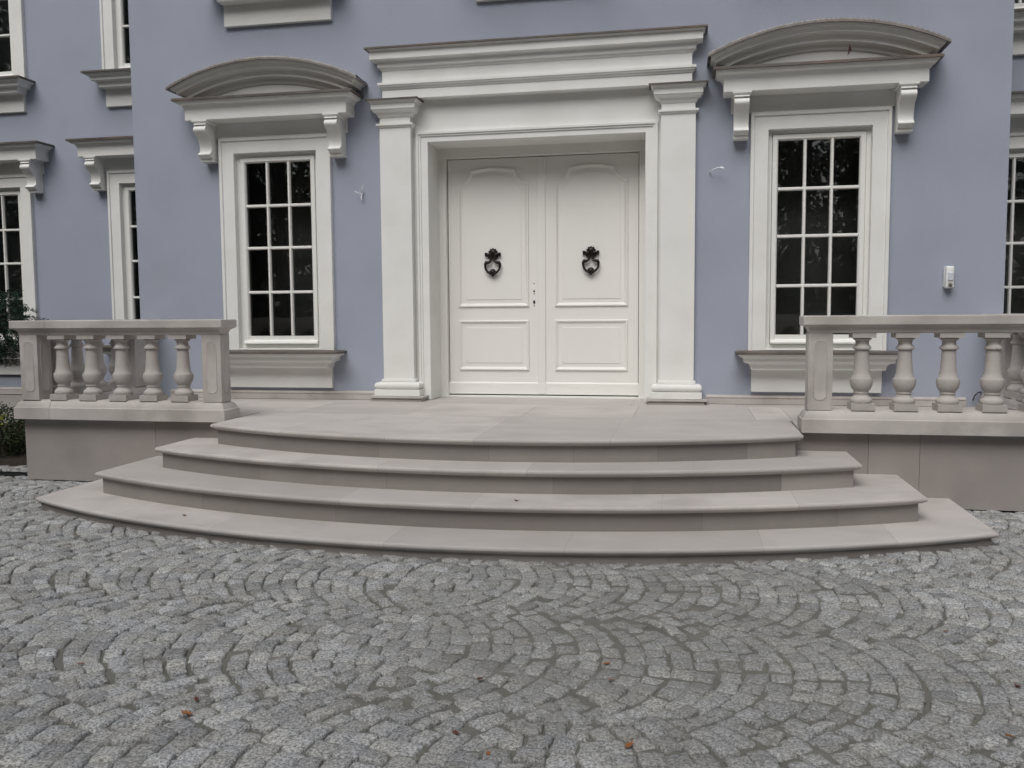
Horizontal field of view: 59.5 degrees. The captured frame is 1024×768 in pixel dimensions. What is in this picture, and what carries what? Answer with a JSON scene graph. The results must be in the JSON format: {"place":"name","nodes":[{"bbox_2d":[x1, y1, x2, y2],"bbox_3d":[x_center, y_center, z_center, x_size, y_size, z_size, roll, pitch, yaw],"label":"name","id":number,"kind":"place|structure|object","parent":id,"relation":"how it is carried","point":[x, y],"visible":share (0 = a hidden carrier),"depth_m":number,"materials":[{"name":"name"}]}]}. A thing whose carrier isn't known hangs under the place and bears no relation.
{"place":"outdoors","nodes":[
{"label":"outdoors","id":0,"kind":"place"},
{"bbox_2d":[0,465,1023,767],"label":"cobblestone paving","id":1,"kind":"structure","parent":0,"point":[50,619],"depth_m":3.85,"materials":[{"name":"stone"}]},
{"bbox_2d":[181,710,195,714],"bbox_3d":[-1.189,1.205,3.293,0.065,0.014,0.028,0,5,11],"label":"fallen leaf","id":2,"kind":"object","parent":1,"relation":"on","point":[187,712],"visible":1,"depth_m":3.30,"materials":[{"name":"orange plant"}]},
{"bbox_2d":[35,413,998,564],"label":"front steps","id":3,"kind":"structure","parent":1,"relation":"on","point":[629,491],"depth_m":6.06,"materials":[{"name":"stone"}]},
{"bbox_2d":[624,740,633,747],"bbox_3d":[0.391,1.218,3.027,0.059,0.013,0.026,-5,6,-43],"label":"fallen leaf","id":4,"kind":"object","parent":1,"relation":"on","point":[631,743],"visible":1,"depth_m":3.03,"materials":[{"name":"orange plant"}]},
{"label":"ground","id":5,"kind":"structure","parent":0,"visible":0},
{"bbox_2d":[0,422,26,465],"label":"planting bed","id":6,"kind":"object","parent":5,"relation":"on","point":[15,460],"visible":0.03,"depth_m":9.06,"materials":[{"name":"soil"}]},
{"bbox_2d":[0,401,5,434],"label":"shrub","id":7,"kind":"object","parent":6,"relation":"on","point":[1,414],"visible":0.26,"depth_m":10.29,"materials":[{"name":"green plant"}]},
{"bbox_2d":[0,402,25,455],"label":"shrub","id":8,"kind":"object","parent":6,"relation":"on","point":[9,444],"visible":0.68,"depth_m":9.19,"materials":[{"name":"green plant"}]},
{"bbox_2d":[0,288,48,448],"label":"yew tree","id":9,"kind":"object","parent":6,"relation":"on","point":[7,339],"visible":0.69,"depth_m":9.59,"materials":[{"name":"green plant"}]},
{"bbox_2d":[0,471,27,476],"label":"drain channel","id":10,"kind":"object","parent":5,"relation":"on","point":[7,473],"visible":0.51,"depth_m":8.41,"materials":[{"name":"metal"}]},
{"bbox_2d":[0,0,1023,422],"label":"house","id":11,"kind":"structure","parent":5,"relation":"on","point":[548,202],"depth_m":9.12,"materials":[{"name":"purple paint"}]},
{"bbox_2d":[0,0,35,113],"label":"window","id":12,"kind":"structure","parent":11,"relation":"in","point":[15,84],"depth_m":11.50,"materials":[{"name":"white wood"}]},
{"bbox_2d":[0,140,54,374],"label":"window","id":13,"kind":"structure","parent":11,"relation":"in","point":[21,162],"depth_m":11.68,"materials":[{"name":"white wood"}]},
{"bbox_2d":[65,135,139,358],"bbox_3d":[-4.549,-1.590,11.315,1.942,2.982,0.496,0,5,11],"label":"window","id":14,"kind":"structure","parent":11,"relation":"in","point":[109,161],"depth_m":11.42,"materials":[{"name":"white wood"}]},
{"bbox_2d":[80,0,131,107],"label":"window","id":15,"kind":"structure","parent":11,"relation":"in","point":[114,76],"depth_m":11.26,"materials":[{"name":"white wood"}]},
{"bbox_2d":[165,56,367,387],"bbox_3d":[-2.467,-1.621,9.273,2.046,3.333,0.498,0,5,11],"label":"window","id":16,"kind":"structure","parent":11,"relation":"in","point":[273,109],"depth_m":9.26,"materials":[{"name":"white wood"}]},
{"bbox_2d":[217,0,332,27],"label":"window","id":17,"kind":"structure","parent":11,"relation":"in","point":[237,13],"depth_m":9.13,"materials":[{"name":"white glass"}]},
{"bbox_2d":[476,0,503,2],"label":"window","id":18,"kind":"structure","parent":11,"relation":"in","point":[477,1],"depth_m":8.73,"materials":[{"name":"white glass"}]},
{"bbox_2d":[448,157,541,394],"bbox_3d":[-0.183,-1.123,9.440,1.016,2.470,0.107,0,5,11],"label":"door leaf","id":19,"kind":"structure","parent":11,"relation":"in","point":[493,214],"depth_m":9.45,"materials":[{"name":"white wood"}]},
{"bbox_2d":[542,153,638,395],"bbox_3d":[0.802,-1.115,9.248,1.016,2.470,0.107,0,5,11],"label":"door leaf","id":20,"kind":"structure","parent":11,"relation":"in","point":[592,201],"depth_m":9.24,"materials":[{"name":"white wood"}]},
{"bbox_2d":[707,17,951,392],"bbox_3d":[2.827,-1.578,8.238,2.046,3.333,0.498,0,5,11],"label":"window","id":21,"kind":"structure","parent":11,"relation":"in","point":[798,81],"depth_m":8.20,"materials":[{"name":"white wood"}]},
{"bbox_2d":[943,266,953,287],"bbox_3d":[3.955,-0.966,8.109,0.076,0.200,0.096,0,5,11],"label":"motion sensor","id":22,"kind":"object","parent":11,"relation":"attached to","point":[948,276],"visible":1,"depth_m":8.08,"materials":[{"name":"white plastic"}]},
{"bbox_2d":[1004,91,1023,313],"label":"window","id":23,"kind":"structure","parent":11,"relation":"in","point":[1016,144],"depth_m":9.43,"materials":[{"name":"white wood"}]},
{"bbox_2d":[1013,0,1023,55],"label":"window","id":24,"kind":"structure","parent":11,"relation":"in","point":[1018,31],"depth_m":9.27,"materials":[{"name":"white glass"}]},
{"bbox_2d":[25,397,1023,510],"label":"terrace","id":25,"kind":"structure","parent":5,"relation":"on","point":[976,472],"depth_m":7.84,"materials":[{"name":"stone"}]},
{"bbox_2d":[9,319,239,421],"bbox_3d":[-3.252,-0.189,8.660,2.037,0.870,1.897,0,5,11],"label":"balustrade","id":26,"kind":"object","parent":25,"relation":"on","point":[131,390],"visible":1,"depth_m":7.81,"materials":[{"name":"stone"}]},
{"bbox_2d":[797,314,1023,436],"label":"balustrade","id":27,"kind":"object","parent":25,"relation":"on","point":[999,409],"visible":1,"depth_m":6.56,"materials":[{"name":"stone"}]}
]}

